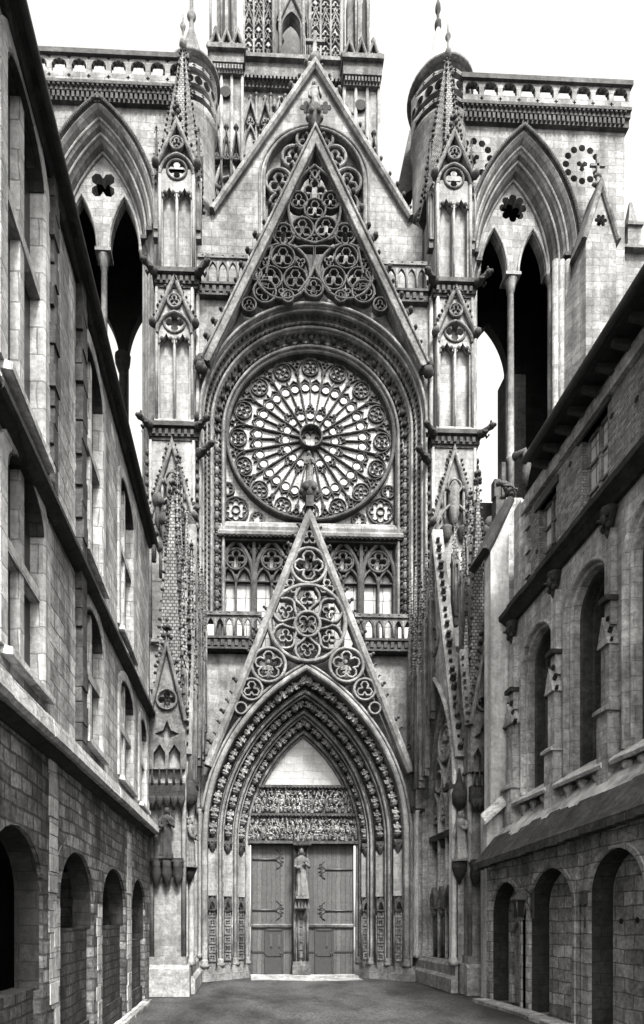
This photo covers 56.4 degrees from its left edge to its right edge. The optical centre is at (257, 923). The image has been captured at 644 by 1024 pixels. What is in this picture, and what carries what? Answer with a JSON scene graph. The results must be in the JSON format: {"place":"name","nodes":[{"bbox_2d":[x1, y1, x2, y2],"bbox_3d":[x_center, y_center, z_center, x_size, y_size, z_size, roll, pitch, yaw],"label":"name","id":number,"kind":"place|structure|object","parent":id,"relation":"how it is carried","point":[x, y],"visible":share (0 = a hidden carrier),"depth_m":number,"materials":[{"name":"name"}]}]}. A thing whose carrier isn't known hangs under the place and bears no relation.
{"place":"outdoors","nodes":[
{"label":"outdoors","id":0,"kind":"place"},
{"bbox_2d":[206,0,383,198],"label":"lantern tower","id":1,"kind":"structure","parent":0,"point":[254,80],"depth_m":46.27,"materials":[{"name":"stone"}]},
{"bbox_2d":[251,978,362,980],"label":"step","id":2,"kind":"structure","parent":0,"point":[316,979],"depth_m":26.10,"materials":[{"name":"stone"}]},
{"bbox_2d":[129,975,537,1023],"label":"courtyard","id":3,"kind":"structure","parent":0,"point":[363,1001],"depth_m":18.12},
{"bbox_2d":[38,46,189,697],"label":"flanking tower","id":4,"kind":"structure","parent":3,"relation":"on","point":[108,121],"depth_m":27.83,"materials":[{"name":"stone"}]},
{"bbox_2d":[135,0,496,996],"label":"transept facade","id":5,"kind":"structure","parent":3,"relation":"on","point":[315,286],"depth_m":26.05,"materials":[{"name":"stone"}]},
{"bbox_2d":[158,807,174,857],"bbox_3d":[-3.091,-3.063,20.163,0.574,1.755,0.530,0,0,-2],"label":"statue","id":6,"kind":"object","parent":5,"relation":"on","point":[166,821],"visible":1,"depth_m":20.07,"materials":[{"name":"stone"}]},
{"bbox_2d":[186,817,198,867],"bbox_3d":[-2.331,-2.822,20.832,0.537,1.797,0.589,0,0,-2],"label":"statue","id":7,"kind":"object","parent":5,"relation":"on","point":[190,849],"visible":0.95,"depth_m":20.69,"materials":[{"name":"stone"}]},
{"bbox_2d":[251,844,292,973],"bbox_3d":[0.678,-0.616,28.063,1.978,6.192,0.350,0,0,-2],"label":"door","id":8,"kind":"structure","parent":5,"relation":"in","point":[271,865],"depth_m":28.02,"materials":[{"name":"grey wood"}]},
{"bbox_2d":[294,848,309,898],"bbox_3d":[2.034,-2.279,27.235,0.758,2.315,0.697,0,0,-2],"label":"statue","id":9,"kind":"object","parent":5,"relation":"on","point":[301,862],"visible":1,"depth_m":27.11,"materials":[{"name":"stone"}]},
{"bbox_2d":[217,542,397,652],"bbox_3d":[2.263,-14.636,27.090,8.400,5.471,0.500,0,0,-2],"label":"gallery window","id":10,"kind":"structure","parent":5,"relation":"in","point":[251,570],"depth_m":27.10,"materials":[{"name":"grey glass"}]},
{"bbox_2d":[304,451,314,480],"bbox_3d":[2.217,-19.509,25.508,0.492,1.502,0.458,0,0,-2],"label":"statue","id":11,"kind":"object","parent":5,"relation":"on","point":[309,461],"visible":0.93,"depth_m":25.43,"materials":[{"name":"stone"}]},
{"bbox_2d":[225,350,396,524],"bbox_3d":[2.343,-21.947,26.952,8.029,7.959,0.420,0,0,-2],"label":"rose window","id":12,"kind":"structure","parent":5,"relation":"in","point":[296,403],"depth_m":27.04,"materials":[{"name":"grey glass"}]},
{"bbox_2d":[308,80,321,127],"bbox_3d":[2.601,-37.253,26.960,0.639,1.923,0.568,0,0,-2],"label":"statue","id":13,"kind":"object","parent":5,"relation":"on","point":[314,91],"visible":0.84,"depth_m":26.87,"materials":[{"name":"stone"}]},
{"bbox_2d":[308,845,353,973],"bbox_3d":[3.448,-0.616,28.155,2.206,6.192,0.350,0,0,-2],"label":"door","id":14,"kind":"structure","parent":5,"relation":"in","point":[331,871],"depth_m":28.12,"materials":[{"name":"grey wood"}]},
{"bbox_2d":[452,811,467,860],"bbox_3d":[7.171,-3.063,20.911,0.520,1.755,0.568,0,0,-21],"label":"statue","id":15,"kind":"object","parent":5,"relation":"on","point":[460,828],"visible":1,"depth_m":20.79,"materials":[{"name":"stone"}]},
{"bbox_2d":[468,496,514,997],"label":"return wall","id":16,"kind":"structure","parent":3,"relation":"on","point":[493,553],"depth_m":19.63,"materials":[{"name":"grey stone"}]},
{"bbox_2d":[27,0,643,926],"label":"sky","id":17,"kind":"structure","parent":0,"point":[565,38],"materials":[{"name":"white"}]},
{"bbox_2d":[149,927,571,1022],"bbox_3d":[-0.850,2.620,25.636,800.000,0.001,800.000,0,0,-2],"label":"ground","id":18,"kind":"structure","parent":0,"point":[356,968],"depth_m":36.85,"materials":[{"name":"stone"}]},
{"bbox_2d":[0,0,158,1023],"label":"stone building","id":19,"kind":"structure","parent":18,"relation":"on","point":[79,828],"depth_m":10.25,"materials":[{"name":"grey stone"}]},
{"bbox_2d":[0,429,54,704],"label":"cross window","id":20,"kind":"structure","parent":19,"relation":"in","point":[24,527],"depth_m":8.45,"materials":[{"name":"grey glass"}]},
{"bbox_2d":[0,15,54,473],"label":"cross window","id":21,"kind":"structure","parent":19,"relation":"in","point":[24,190],"depth_m":8.45,"materials":[{"name":"grey glass"}]},
{"bbox_2d":[86,329,109,598],"bbox_3d":[-3.593,-9.582,12.388,0.640,4.678,2.000,0,0,-2],"label":"cross window","id":22,"kind":"structure","parent":19,"relation":"in","point":[96,437],"depth_m":13.10,"materials":[{"name":"grey glass"}]},
{"bbox_2d":[87,594,109,765],"bbox_3d":[-3.593,-5.098,12.388,0.640,3.145,2.000,0,0,-2],"label":"cross window","id":23,"kind":"structure","parent":19,"relation":"in","point":[96,652],"depth_m":13.08,"materials":[{"name":"white glass"}]},
{"bbox_2d":[117,671,138,797],"bbox_3d":[-3.715,-5.148,16.086,0.640,3.046,2.340,0,0,-2],"label":"cross window","id":24,"kind":"structure","parent":19,"relation":"in","point":[125,699],"depth_m":16.17,"materials":[{"name":"white glass"}]},
{"bbox_2d":[117,466,138,665],"bbox_3d":[-3.715,-9.672,16.086,0.640,4.497,2.340,0,0,-2],"label":"cross window","id":25,"kind":"structure","parent":19,"relation":"in","point":[125,514],"depth_m":16.17,"materials":[{"name":"white glass"}]},
{"bbox_2d":[138,711,150,814],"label":"cross window","id":26,"kind":"structure","parent":19,"relation":"in","point":[142,725],"depth_m":19.14,"materials":[{"name":"white glass"}]},
{"bbox_2d":[114,999,151,1023],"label":"kerb strip","id":27,"kind":"object","parent":18,"relation":"on","point":[130,1016],"visible":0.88,"depth_m":16.23,"materials":[{"name":"stone"}]},
{"bbox_2d":[491,448,530,601],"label":"roof pier","id":28,"kind":"structure","parent":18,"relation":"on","point":[502,489],"depth_m":20.35,"materials":[{"name":"stone"}]},
{"bbox_2d":[471,998,572,1023],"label":"kerb strip","id":29,"kind":"object","parent":18,"relation":"on","point":[536,1017],"visible":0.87,"depth_m":16.33,"materials":[{"name":"stone"}]},
{"bbox_2d":[460,72,633,521],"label":"flanking tower","id":30,"kind":"structure","parent":18,"relation":"on","point":[549,185],"depth_m":28.19,"materials":[{"name":"stone"}]},
{"bbox_2d":[473,264,643,1023],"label":"stone building","id":31,"kind":"structure","parent":0,"point":[571,618],"depth_m":15.47,"materials":[{"name":"stone"}]},
{"bbox_2d":[510,887,533,919],"bbox_3d":[7.396,-0.545,16.547,0.595,0.900,0.354,0,0,-2],"label":"wall lantern","id":32,"kind":"object","parent":31,"relation":"attached to","point":[518,899],"depth_m":16.46,"materials":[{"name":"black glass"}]},
{"bbox_2d":[511,619,550,816],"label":"arched window","id":33,"kind":"structure","parent":31,"relation":"in","point":[533,666],"depth_m":18.58,"materials":[{"name":"black glass"}]},
{"bbox_2d":[534,474,558,557],"bbox_3d":[8.603,-11.489,17.407,0.450,2.353,1.291,0,0,-2],"label":"sash window","id":34,"kind":"structure","parent":31,"relation":"in","point":[550,510],"depth_m":17.52,"materials":[{"name":"grey glass"}]},
{"bbox_2d":[552,556,603,797],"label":"arched window","id":35,"kind":"structure","parent":31,"relation":"in","point":[582,616],"depth_m":16.11,"materials":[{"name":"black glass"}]},
{"bbox_2d":[579,890,589,927],"bbox_3d":[7.681,-0.328,13.966,0.160,0.880,0.200,0,0,-2],"label":"wall box","id":36,"kind":"object","parent":31,"relation":"attached to","point":[584,897],"visible":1,"depth_m":13.95,"materials":[{"name":"metal"}]},
{"bbox_2d":[576,395,611,502],"bbox_3d":[8.679,-11.654,15.114,0.450,2.510,1.420,0,0,-2],"label":"sash window","id":37,"kind":"structure","parent":31,"relation":"in","point":[597,444],"depth_m":15.28,"materials":[{"name":"grey glass"}]},
{"bbox_2d":[608,497,643,769],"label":"arched window","id":38,"kind":"structure","parent":31,"relation":"in","point":[632,560],"depth_m":13.69,"materials":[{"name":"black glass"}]},
{"bbox_2d":[625,202,643,292],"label":"nave wall","id":39,"kind":"structure","parent":0,"point":[634,254],"depth_m":30.30,"materials":[{"name":"stone"}]}
]}

